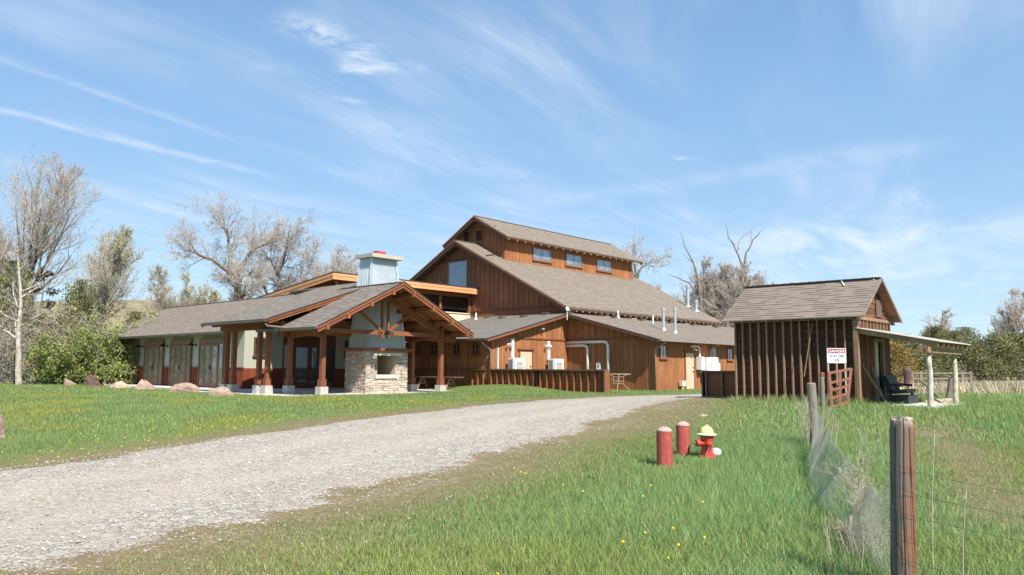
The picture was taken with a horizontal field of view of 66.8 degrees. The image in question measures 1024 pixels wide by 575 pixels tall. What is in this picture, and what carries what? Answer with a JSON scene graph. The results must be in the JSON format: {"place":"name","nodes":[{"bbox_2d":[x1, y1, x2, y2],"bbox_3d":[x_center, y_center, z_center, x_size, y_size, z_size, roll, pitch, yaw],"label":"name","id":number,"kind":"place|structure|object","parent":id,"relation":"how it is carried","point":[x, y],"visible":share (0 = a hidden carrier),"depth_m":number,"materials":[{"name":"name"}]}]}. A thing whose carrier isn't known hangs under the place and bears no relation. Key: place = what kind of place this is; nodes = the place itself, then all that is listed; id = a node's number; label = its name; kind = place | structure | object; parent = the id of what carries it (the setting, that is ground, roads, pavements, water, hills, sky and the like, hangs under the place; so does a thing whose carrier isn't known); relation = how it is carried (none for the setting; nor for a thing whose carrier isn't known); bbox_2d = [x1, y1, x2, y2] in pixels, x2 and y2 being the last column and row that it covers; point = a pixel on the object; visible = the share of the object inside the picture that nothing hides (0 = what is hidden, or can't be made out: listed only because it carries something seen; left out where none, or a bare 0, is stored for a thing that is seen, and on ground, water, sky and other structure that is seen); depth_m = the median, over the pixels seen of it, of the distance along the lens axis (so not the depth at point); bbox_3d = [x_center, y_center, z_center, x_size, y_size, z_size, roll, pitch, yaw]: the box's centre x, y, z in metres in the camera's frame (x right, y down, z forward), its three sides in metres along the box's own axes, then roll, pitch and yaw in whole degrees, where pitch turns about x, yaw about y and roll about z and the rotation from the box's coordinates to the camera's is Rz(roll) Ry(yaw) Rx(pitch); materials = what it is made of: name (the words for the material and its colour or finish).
{"place":"outdoors","nodes":[
{"label":"outdoors","id":0,"kind":"place"},
{"bbox_2d":[4,300,183,332],"bbox_3d":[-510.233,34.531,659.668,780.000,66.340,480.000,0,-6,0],"label":"hill","id":1,"kind":"structure","parent":0,"point":[137,305],"depth_m":611.08,"materials":[{"name":"plant"}]},
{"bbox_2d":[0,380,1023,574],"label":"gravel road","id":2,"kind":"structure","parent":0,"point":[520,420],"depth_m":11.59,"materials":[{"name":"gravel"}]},
{"bbox_2d":[0,502,1023,574],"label":"grass","id":3,"kind":"structure","parent":0,"point":[787,545],"depth_m":6.92,"materials":[{"name":"plant"}]},
{"bbox_2d":[0,370,1023,574],"bbox_3d":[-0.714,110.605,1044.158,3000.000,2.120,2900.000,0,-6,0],"label":"ground","id":4,"kind":"structure","parent":0,"point":[407,489],"depth_m":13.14,"materials":[{"name":"green plant"}]},
{"bbox_2d":[0,412,5,439],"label":"boulder","id":5,"kind":"object","parent":4,"relation":"on","point":[2,432],"visible":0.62,"depth_m":15.40,"materials":[{"name":"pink stone"}]},
{"bbox_2d":[0,318,35,381],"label":"shrub","id":6,"kind":"object","parent":4,"relation":"on","point":[10,338],"visible":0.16,"depth_m":53.90,"materials":[{"name":"green plant"}]},
{"bbox_2d":[0,259,39,380],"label":"tree","id":7,"kind":"object","parent":4,"relation":"on","point":[3,279],"visible":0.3,"depth_m":58.06,"materials":[{"name":"green plant"}]},
{"bbox_2d":[0,313,40,382],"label":"shrub","id":8,"kind":"object","parent":4,"relation":"on","point":[1,357],"visible":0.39,"depth_m":48.46,"materials":[{"name":"green plant"}]},
{"bbox_2d":[0,307,40,380],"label":"shrub","id":9,"kind":"object","parent":4,"relation":"on","point":[14,334],"visible":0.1,"depth_m":54.57,"materials":[{"name":"green plant"}]},
{"bbox_2d":[0,319,67,383],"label":"shrub","id":10,"kind":"object","parent":4,"relation":"on","point":[12,371],"visible":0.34,"depth_m":47.50,"materials":[{"name":"green plant"}]},
{"bbox_2d":[9,271,70,378],"bbox_3d":[-35.561,2.838,57.695,4.418,8.733,5.433,-2,-7,24],"label":"spruce tree","id":11,"kind":"object","parent":4,"relation":"on","point":[38,276],"visible":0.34,"depth_m":58.38,"materials":[{"name":"green plant"}]},
{"bbox_2d":[0,235,84,384],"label":"birch tree","id":12,"kind":"object","parent":4,"relation":"on","point":[18,356],"visible":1,"depth_m":45.43,"materials":[{"name":"white plant"}]},
{"bbox_2d":[0,142,107,341],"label":"cottonwood tree","id":13,"kind":"object","parent":4,"relation":"on","point":[37,236],"visible":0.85,"depth_m":66.06,"materials":[{"name":"grey plant"}]},
{"bbox_2d":[0,295,111,381],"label":"shrub","id":14,"kind":"object","parent":4,"relation":"on","point":[47,319],"visible":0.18,"depth_m":52.63,"materials":[{"name":"green plant"}]},
{"bbox_2d":[24,330,100,383],"bbox_3d":[-26.771,4.259,46.362,3.946,3.683,5.928,1,-6,-8],"label":"shrub","id":15,"kind":"object","parent":4,"relation":"on","point":[51,368],"visible":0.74,"depth_m":45.45,"materials":[{"name":"green plant"}]},
{"bbox_2d":[9,301,115,381],"bbox_3d":[-28.283,4.128,50.995,7.144,6.566,7.426,-3,-7,29],"label":"shrub","id":16,"kind":"object","parent":4,"relation":"on","point":[65,329],"visible":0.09,"depth_m":50.10,"materials":[{"name":"green plant"}]},
{"bbox_2d":[10,304,131,382],"bbox_3d":[-27.302,4.199,49.115,7.800,6.609,7.627,5,-8,-39],"label":"shrub","id":17,"kind":"object","parent":4,"relation":"on","point":[40,326],"visible":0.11,"depth_m":47.34,"materials":[{"name":"green plant"}]},
{"bbox_2d":[26,301,124,383],"bbox_3d":[-26.174,3.944,50.214,7.004,6.355,7.410,-4,-7,36],"label":"shrub","id":18,"kind":"object","parent":4,"relation":"on","point":[96,330],"visible":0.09,"depth_m":49.79,"materials":[{"name":"green plant"}]},
{"bbox_2d":[54,278,102,336],"bbox_3d":[-33.514,3.311,59.879,4.069,8.146,4.147,1,-6,-5],"label":"juniper tree","id":19,"kind":"object","parent":4,"relation":"on","point":[83,300],"visible":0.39,"depth_m":59.78,"materials":[{"name":"green plant"}]},
{"bbox_2d":[26,321,142,384],"bbox_3d":[-25.320,4.775,47.530,7.247,5.507,5.416,2,-6,-12],"label":"shrub","id":20,"kind":"object","parent":4,"relation":"on","point":[106,378],"visible":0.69,"depth_m":46.87,"materials":[{"name":"green plant"}]},
{"bbox_2d":[83,375,100,386],"bbox_3d":[-23.570,5.417,43.716,1.115,1.010,0.623,-1,-6,11],"label":"boulder","id":21,"kind":"object","parent":4,"relation":"on","point":[90,380],"visible":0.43,"depth_m":43.53,"materials":[{"name":"stone"}]},
{"bbox_2d":[47,223,149,329],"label":"poplar tree","id":22,"kind":"object","parent":4,"relation":"on","point":[106,270],"visible":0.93,"depth_m":82.22,"materials":[{"name":"grey plant"}]},
{"bbox_2d":[54,299,147,333],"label":"shrub","id":23,"kind":"object","parent":4,"relation":"on","point":[102,320],"visible":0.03,"depth_m":64.20,"materials":[{"name":"green plant"}]},
{"bbox_2d":[49,300,157,344],"bbox_3d":[-24.479,5.238,51.676,10.627,8.937,9.522,0,-6,0],"label":"shrub","id":24,"kind":"object","parent":4,"relation":"on","point":[105,323],"visible":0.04,"depth_m":51.06,"materials":[{"name":"green plant"}]},
{"bbox_2d":[110,381,130,388],"bbox_3d":[-19.595,4.983,38.879,0.975,0.633,0.810,3,-7,-27],"label":"boulder","id":25,"kind":"object","parent":4,"relation":"on","point":[120,384],"visible":0.48,"depth_m":38.64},
{"bbox_2d":[86,311,159,380],"bbox_3d":[-24.406,4.843,51.454,6.908,6.330,9.989,-4,-7,33],"label":"shrub","id":26,"kind":"object","parent":4,"relation":"on","point":[120,341],"visible":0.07,"depth_m":48.29,"materials":[{"name":"green plant"}]},
{"bbox_2d":[114,311,146,328],"bbox_3d":[-30.406,4.742,62.799,3.677,5.768,3.702,6,-8,-44],"label":"juniper tree","id":27,"kind":"object","parent":4,"relation":"on","point":[131,314],"visible":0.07,"depth_m":62.82,"materials":[{"name":"green plant"}]},
{"bbox_2d":[135,379,156,389],"bbox_3d":[-17.533,4.788,37.025,1.128,0.815,0.732,0,-6,0],"label":"boulder","id":28,"kind":"object","parent":4,"relation":"on","point":[143,384],"visible":0.4,"depth_m":36.89,"materials":[{"name":"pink stone"}]},
{"bbox_2d":[116,263,196,315],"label":"poplar tree","id":29,"kind":"object","parent":4,"relation":"on","point":[162,302],"visible":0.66,"depth_m":84.16,"materials":[{"name":"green plant"}]},
{"bbox_2d":[169,383,200,392],"bbox_3d":[-14.167,4.447,33.716,1.403,0.628,0.397,-1,-6,9],"label":"boulder","id":30,"kind":"object","parent":4,"relation":"on","point":[186,387],"visible":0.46,"depth_m":33.57,"materials":[{"name":"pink stone"}]},
{"bbox_2d":[168,271,226,305],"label":"poplar tree","id":31,"kind":"object","parent":4,"relation":"on","point":[213,296],"visible":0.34,"depth_m":90.33,"materials":[{"name":"green plant"}]},
{"bbox_2d":[208,386,234,395],"bbox_3d":[-11.070,4.110,29.743,1.140,0.640,0.549,1,-6,-6],"label":"boulder","id":32,"kind":"object","parent":4,"relation":"on","point":[222,390],"visible":0.41,"depth_m":29.58,"materials":[{"name":"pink stone"}]},
{"bbox_2d":[159,189,300,299],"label":"old cottonwood","id":33,"kind":"object","parent":4,"relation":"on","point":[233,273],"visible":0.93,"depth_m":78.69,"materials":[{"name":"grey plant"}]},
{"bbox_2d":[101,384,448,396],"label":"porch slab","id":34,"kind":"structure","parent":4,"relation":"on","point":[331,391],"depth_m":36.53,"materials":[{"name":"concrete"}]},
{"bbox_2d":[338,251,413,392],"bbox_3d":[-6.078,1.575,35.131,1.840,6.390,2.840,-5,-8,42],"label":"outdoor fireplace","id":35,"kind":"object","parent":34,"relation":"on","point":[375,364],"visible":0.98,"depth_m":34.53,"materials":[{"name":"stone"}]},
{"bbox_2d":[415,376,463,388],"bbox_3d":[-3.970,4.979,40.438,3.500,0.682,0.804,-5,-8,42],"label":"plank table","id":36,"kind":"object","parent":34,"relation":"on","point":[447,384],"visible":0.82,"depth_m":40.36,"materials":[{"name":"wood"}]},
{"bbox_2d":[232,206,328,299],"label":"old cottonwood","id":37,"kind":"object","parent":4,"relation":"on","point":[278,283],"visible":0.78,"depth_m":82.58,"materials":[{"name":"grey plant"}]},
{"bbox_2d":[282,241,359,287],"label":"willow tree","id":38,"kind":"object","parent":4,"relation":"on","point":[337,265],"visible":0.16,"depth_m":84.93,"materials":[{"name":"beige plant"}]},
{"bbox_2d":[2,399,705,574],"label":"dandelions","id":39,"kind":"object","parent":4,"relation":"on","point":[678,544],"visible":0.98,"depth_m":10.82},
{"bbox_2d":[97,215,734,394],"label":"lodge building","id":40,"kind":"structure","parent":4,"relation":"on","point":[473,298],"depth_m":44.24,"materials":[{"name":"brown"}]},
{"bbox_2d":[252,337,265,356],"bbox_3d":[-12.907,3.070,39.953,0.110,1.020,0.880,-5,-8,42],"label":"window","id":41,"kind":"structure","parent":40,"relation":"in","point":[255,338],"depth_m":39.80,"materials":[{"name":"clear glass"}]},
{"bbox_2d":[429,344,437,355],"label":"window","id":42,"kind":"structure","parent":40,"relation":"in","point":[433,348],"depth_m":43.95,"materials":[{"name":"clear glass"}]},
{"bbox_2d":[421,293,467,310],"bbox_3d":[-6.317,0.712,47.765,0.150,0.850,10.370,-5,-8,42],"label":"clerestory window","id":43,"kind":"structure","parent":40,"relation":"in","point":[448,302],"depth_m":50.23,"materials":[{"name":"black glass"}]},
{"bbox_2d":[451,344,460,355],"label":"window","id":44,"kind":"structure","parent":40,"relation":"in","point":[456,347],"depth_m":42.69,"materials":[{"name":"clear glass"}]},
{"bbox_2d":[448,260,467,286],"bbox_3d":[-3.686,-0.536,52.556,1.830,2.470,0.060,-5,-8,42],"label":"window","id":45,"kind":"structure","parent":40,"relation":"in","point":[457,271],"depth_m":52.58,"materials":[{"name":"glass"}]},
{"bbox_2d":[470,343,479,355],"bbox_3d":[-1.971,3.335,41.704,0.680,0.660,0.110,-5,-8,42],"label":"window","id":46,"kind":"structure","parent":40,"relation":"in","point":[475,346],"depth_m":41.69,"materials":[{"name":"clear glass"}]},
{"bbox_2d":[518,348,534,368],"bbox_3d":[0.787,4.485,42.861,0.120,2.210,1.320,-5,-8,42],"label":"door","id":47,"kind":"structure","parent":40,"relation":"in","point":[527,354],"depth_m":43.02,"materials":[{"name":"beige paint"}]},
{"bbox_2d":[532,247,552,263],"bbox_3d":[2.149,-2.283,54.842,0.110,0.980,2.150,-5,-8,42],"label":"window","id":48,"kind":"structure","parent":40,"relation":"in","point":[538,254],"depth_m":54.82,"materials":[{"name":"clear glass"}]},
{"bbox_2d":[565,253,583,268],"bbox_3d":[4.619,-1.986,57.516,0.110,0.980,2.100,-5,-8,42],"label":"window","id":49,"kind":"structure","parent":40,"relation":"in","point":[571,260],"depth_m":57.51,"materials":[{"name":"clear glass"}]},
{"bbox_2d":[596,258,611,272],"bbox_3d":[7.177,-1.677,60.289,0.110,0.980,2.130,-5,-8,42],"label":"window","id":50,"kind":"structure","parent":40,"relation":"in","point":[602,265],"depth_m":60.26,"materials":[{"name":"clear glass"}]},
{"bbox_2d":[659,344,668,358],"bbox_3d":[8.247,3.505,42.217,0.110,0.800,0.860,-5,-8,42],"label":"window","id":51,"kind":"structure","parent":40,"relation":"in","point":[663,349],"depth_m":42.20,"materials":[{"name":"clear glass"}]},
{"bbox_2d":[683,350,695,388],"bbox_3d":[10.143,4.684,44.175,0.120,2.210,1.260,-5,-8,42],"label":"door","id":52,"kind":"structure","parent":40,"relation":"in","point":[689,355],"depth_m":44.16,"materials":[{"name":"beige paint"}]},
{"bbox_2d":[0,382,1023,398],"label":"grass","id":53,"kind":"structure","parent":4,"relation":"on","point":[961,394],"depth_m":36.31,"materials":[{"name":"plant"}]},
{"bbox_2d":[508,358,524,368],"bbox_3d":[0.248,4.618,41.630,0.404,1.680,0.952,-5,-8,42],"label":"air conditioner","id":54,"kind":"object","parent":4,"relation":"on","point":[516,363],"visible":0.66,"depth_m":41.44,"materials":[{"name":"white metal"}]},
{"bbox_2d":[489,369,609,392],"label":"half wall","id":55,"kind":"structure","parent":4,"relation":"on","point":[588,380],"depth_m":37.63,"materials":[{"name":"wood"}]},
{"bbox_2d":[548,359,563,368],"bbox_3d":[2.512,4.891,44.084,0.404,1.680,0.952,-5,-8,42],"label":"air conditioner","id":56,"kind":"object","parent":4,"relation":"on","point":[555,363],"visible":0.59,"depth_m":43.90,"materials":[{"name":"white metal"}]},
{"bbox_2d":[612,229,676,278],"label":"ash tree","id":57,"kind":"object","parent":4,"relation":"on","point":[636,273],"visible":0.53,"depth_m":106.32,"materials":[{"name":"grey plant"}]},
{"bbox_2d":[656,426,672,465],"bbox_3d":[2.533,2.684,12.891,0.262,0.746,0.262,0,-6,0],"label":"bollard","id":58,"kind":"object","parent":4,"relation":"on","point":[664,441],"visible":0.92,"depth_m":12.79,"materials":[{"name":"metal"}]},
{"bbox_2d":[676,421,689,455],"bbox_3d":[3.102,2.781,14.088,0.244,0.700,0.244,0,-6,0],"label":"bollard","id":59,"kind":"object","parent":4,"relation":"on","point":[683,438],"visible":0.92,"depth_m":14.00,"materials":[{"name":"metal"}]},
{"bbox_2d":[667,232,702,311],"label":"dead tree","id":60,"kind":"object","parent":4,"relation":"on","point":[698,292],"visible":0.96,"depth_m":86.59,"materials":[{"name":"grey plant"}]},
{"bbox_2d":[690,345,719,372],"bbox_3d":[11.307,4.657,45.089,0.550,2.570,3.492,-5,-8,42],"label":"electrical cabinet","id":61,"kind":"object","parent":4,"relation":"on","point":[707,364],"visible":0.8,"depth_m":44.76,"materials":[{"name":"white metal"}]},
{"bbox_2d":[693,423,720,458],"bbox_3d":[3.471,2.725,13.799,0.347,0.635,0.496,-6,-8,45],"label":"fire hydrant","id":62,"kind":"object","parent":4,"relation":"on","point":[705,441],"visible":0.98,"depth_m":13.71,"materials":[{"name":"red metal"}]},
{"bbox_2d":[701,371,735,396],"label":"half wall","id":63,"kind":"structure","parent":4,"relation":"on","point":[718,383],"depth_m":29.26,"materials":[{"name":"brown wood"}]},
{"bbox_2d":[670,255,767,326],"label":"poplar tree","id":64,"kind":"object","parent":4,"relation":"on","point":[706,285],"visible":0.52,"depth_m":87.35,"materials":[{"name":"grey plant"}]},
{"bbox_2d":[699,259,768,327],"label":"poplar tree","id":65,"kind":"object","parent":4,"relation":"on","point":[730,298],"visible":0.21,"depth_m":83.40,"materials":[{"name":"grey plant"}]},
{"bbox_2d":[724,222,763,271],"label":"dead tree","id":66,"kind":"object","parent":4,"relation":"on","point":[740,261],"visible":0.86,"depth_m":84.95,"materials":[{"name":"grey plant"}]},
{"bbox_2d":[749,268,774,285],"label":"poplar tree","id":67,"kind":"object","parent":4,"relation":"on","point":[755,276],"visible":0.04,"depth_m":86.49,"materials":[{"name":"grey plant"}]},
{"bbox_2d":[807,383,818,443],"bbox_3d":[5.995,2.577,15.449,0.218,1.355,0.180,0,-6,0],"label":"fence post","id":68,"kind":"object","parent":4,"relation":"on","point":[811,394],"visible":0.53,"depth_m":15.41,"materials":[{"name":"grey wood"}]},
{"bbox_2d":[794,397,831,444],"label":"dead weed","id":69,"kind":"object","parent":4,"relation":"on","point":[807,419],"visible":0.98,"depth_m":14.99,"materials":[{"name":"plant"}]},
{"bbox_2d":[796,405,841,446],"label":"dead weed","id":70,"kind":"object","parent":4,"relation":"on","point":[813,420],"visible":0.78,"depth_m":15.10,"materials":[{"name":"plant"}]},
{"bbox_2d":[820,377,824,408],"bbox_3d":[8.960,3.103,22.404,0.126,1.012,0.126,0,-6,0],"label":"fence post","id":71,"kind":"object","parent":4,"relation":"on","point":[822,392],"visible":0.8,"depth_m":22.37,"materials":[{"name":"grey wood"}]},
{"bbox_2d":[827,348,846,404],"bbox_3d":[9.828,2.746,23.465,0.570,1.820,0.047,0,-6,0],"label":"danger sign","id":72,"kind":"object","parent":4,"relation":"on","point":[836,355],"visible":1,"depth_m":23.51,"materials":[{"name":"beige metal"}]},
{"bbox_2d":[827,368,852,407],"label":"wooden gate","id":73,"kind":"structure","parent":4,"relation":"on","point":[840,387],"depth_m":22.82,"materials":[{"name":"red wood"}]},
{"bbox_2d":[721,277,969,406],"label":"old shed","id":74,"kind":"structure","parent":4,"relation":"on","point":[855,317],"depth_m":25.44,"materials":[{"name":"brown wood"}]},
{"bbox_2d":[875,342,879,400],"bbox_3d":[11.900,2.801,25.334,0.040,2.030,0.340,-5,-8,42],"label":"door","id":75,"kind":"structure","parent":74,"relation":"in","point":[876,343],"depth_m":25.36,"materials":[{"name":"beige wood"}]},
{"bbox_2d":[812,432,883,534],"bbox_3d":[3.265,1.922,7.512,0.624,1.065,0.744,-3,-7,29],"label":"dead weed","id":76,"kind":"object","parent":4,"relation":"on","point":[858,467],"visible":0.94,"depth_m":7.47,"materials":[{"name":"plant"}]},
{"bbox_2d":[824,510,889,569],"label":"dead weed","id":77,"kind":"object","parent":4,"relation":"on","point":[850,544],"visible":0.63,"depth_m":6.45,"materials":[{"name":"plant"}]},
{"bbox_2d":[832,514,889,551],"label":"dead weed","id":78,"kind":"object","parent":4,"relation":"on","point":[855,532],"visible":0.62,"depth_m":6.84,"materials":[{"name":"plant"}]},
{"bbox_2d":[836,458,888,535],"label":"dead weed","id":79,"kind":"object","parent":4,"relation":"on","point":[856,501],"visible":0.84,"depth_m":7.31,"materials":[{"name":"plant"}]},
{"bbox_2d":[889,416,916,574],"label":"fence post","id":80,"kind":"object","parent":4,"relation":"on","point":[902,440],"visible":0.97,"depth_m":5.54,"materials":[{"name":"brown wood"}]},
{"bbox_2d":[806,389,890,574],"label":"wire fence","id":81,"kind":"object","parent":80,"relation":"attached to","point":[817,434],"visible":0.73,"depth_m":8.53,"materials":[{"name":"metal"}]},
{"bbox_2d":[885,462,1023,574],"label":"wire fence","id":82,"kind":"object","parent":80,"relation":"attached to","point":[934,522],"visible":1,"depth_m":5.46,"materials":[{"name":"metal"}]},
{"bbox_2d":[903,367,912,388],"bbox_3d":[20.529,4.851,40.227,0.503,1.417,0.424,0,-6,0],"label":"fence post","id":83,"kind":"object","parent":4,"relation":"on","point":[907,375],"visible":0.69,"depth_m":40.10,"materials":[{"name":"wood"}]},
{"bbox_2d":[890,342,926,386],"bbox_3d":[28.226,5.679,57.615,5.616,3.332,5.671,6,-8,-41],"label":"juniper tree","id":84,"kind":"object","parent":4,"relation":"on","point":[895,349],"visible":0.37,"depth_m":56.73,"materials":[{"name":"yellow plant"}]},
{"bbox_2d":[890,339,949,382],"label":"juniper tree","id":85,"kind":"object","parent":4,"relation":"on","point":[922,355],"visible":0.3,"depth_m":65.35,"materials":[{"name":"green plant"}]},
{"bbox_2d":[897,402,961,410],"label":"shed slab","id":86,"kind":"structure","parent":4,"relation":"on","point":[917,404],"depth_m":23.97,"materials":[{"name":"concrete"}]},
{"bbox_2d":[860,362,887,403],"bbox_3d":[11.237,2.988,24.143,0.926,1.317,0.090,2,-6,-14],"label":"leaning board","id":87,"kind":"object","parent":86,"relation":"on","point":[872,382],"visible":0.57,"depth_m":24.12,"materials":[{"name":"grey wood"}]},
{"bbox_2d":[881,375,917,403],"bbox_3d":[12.465,3.279,25.022,0.810,0.880,1.055,-5,-8,42],"label":"armchair","id":88,"kind":"object","parent":86,"relation":"on","point":[892,385],"visible":0.98,"depth_m":24.75,"materials":[{"name":"grey fabric"}]},
{"bbox_2d":[932,430,934,572],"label":"tall stalk","id":89,"kind":"object","parent":4,"relation":"on","point":[932,503],"visible":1,"depth_m":6.15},
{"bbox_2d":[916,326,958,365],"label":"juniper tree","id":90,"kind":"object","parent":4,"relation":"on","point":[934,331],"visible":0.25,"depth_m":95.77,"materials":[{"name":"green plant"}]},
{"bbox_2d":[911,371,971,384],"bbox_3d":[25.814,5.647,46.683,3.700,1.220,0.200,0,-6,0],"label":"rail fence","id":91,"kind":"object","parent":4,"relation":"on","point":[961,373],"depth_m":46.63,"materials":[{"name":"grey wood"}]},
{"bbox_2d":[918,306,967,339],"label":"ash tree","id":92,"kind":"object","parent":4,"relation":"on","point":[944,323],"visible":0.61,"depth_m":119.68,"materials":[{"name":"grey plant"}]},
{"bbox_2d":[910,338,975,381],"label":"juniper tree","id":93,"kind":"object","parent":4,"relation":"on","point":[948,363],"visible":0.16,"depth_m":68.50,"materials":[{"name":"green plant"}]},
{"bbox_2d":[945,378,952,397],"bbox_3d":[15.627,3.671,27.779,0.336,0.892,0.133,0,-6,0],"label":"leaning log","id":94,"kind":"object","parent":4,"relation":"on","point":[949,386],"visible":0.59,"depth_m":27.74,"materials":[{"name":"grey wood"}]},
{"bbox_2d":[941,330,977,368],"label":"juniper tree","id":95,"kind":"object","parent":4,"relation":"on","point":[957,336],"visible":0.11,"depth_m":101.18,"materials":[{"name":"green plant"}]},
{"bbox_2d":[900,377,1023,394],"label":"dry grass","id":96,"kind":"structure","parent":4,"relation":"on","point":[997,387],"depth_m":39.17,"materials":[{"name":"plant"}]},
{"bbox_2d":[947,327,981,364],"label":"juniper tree","id":97,"kind":"object","parent":4,"relation":"on","point":[971,331],"visible":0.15,"depth_m":146.82,"materials":[{"name":"green plant"}]},
{"bbox_2d":[963,486,966,574],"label":"tall stalk","id":98,"kind":"object","parent":4,"relation":"on","point":[964,527],"visible":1,"depth_m":5.45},
{"bbox_2d":[937,340,1005,381],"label":"juniper tree","id":99,"kind":"object","parent":4,"relation":"on","point":[984,361],"visible":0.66,"depth_m":71.44,"materials":[{"name":"green plant"}]},
{"bbox_2d":[964,334,1023,380],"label":"juniper tree","id":100,"kind":"object","parent":4,"relation":"on","point":[998,342],"visible":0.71,"depth_m":73.89,"materials":[{"name":"green plant"}]},
{"bbox_2d":[987,332,1023,376],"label":"juniper tree","id":101,"kind":"object","parent":4,"relation":"on","point":[1012,334],"visible":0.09,"depth_m":85.71,"materials":[{"name":"green plant"}]},
{"bbox_2d":[988,287,1023,337],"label":"ash tree","id":102,"kind":"object","parent":4,"relation":"on","point":[1011,323],"visible":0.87,"depth_m":122.02,"materials":[{"name":"grey plant"}]},
{"bbox_2d":[989,335,1023,379],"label":"juniper tree","id":103,"kind":"object","parent":4,"relation":"on","point":[1020,337],"visible":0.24,"depth_m":75.93,"materials":[{"name":"green plant"}]},
{"bbox_2d":[0,387,1023,442],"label":"grass","id":104,"kind":"structure","parent":0,"point":[1006,409],"depth_m":21.90,"materials":[{"name":"plant"}]},
{"bbox_2d":[0,0,1023,369],"label":"sky","id":105,"kind":"structure","parent":0,"point":[884,139],"materials":[{"name":"blue"}]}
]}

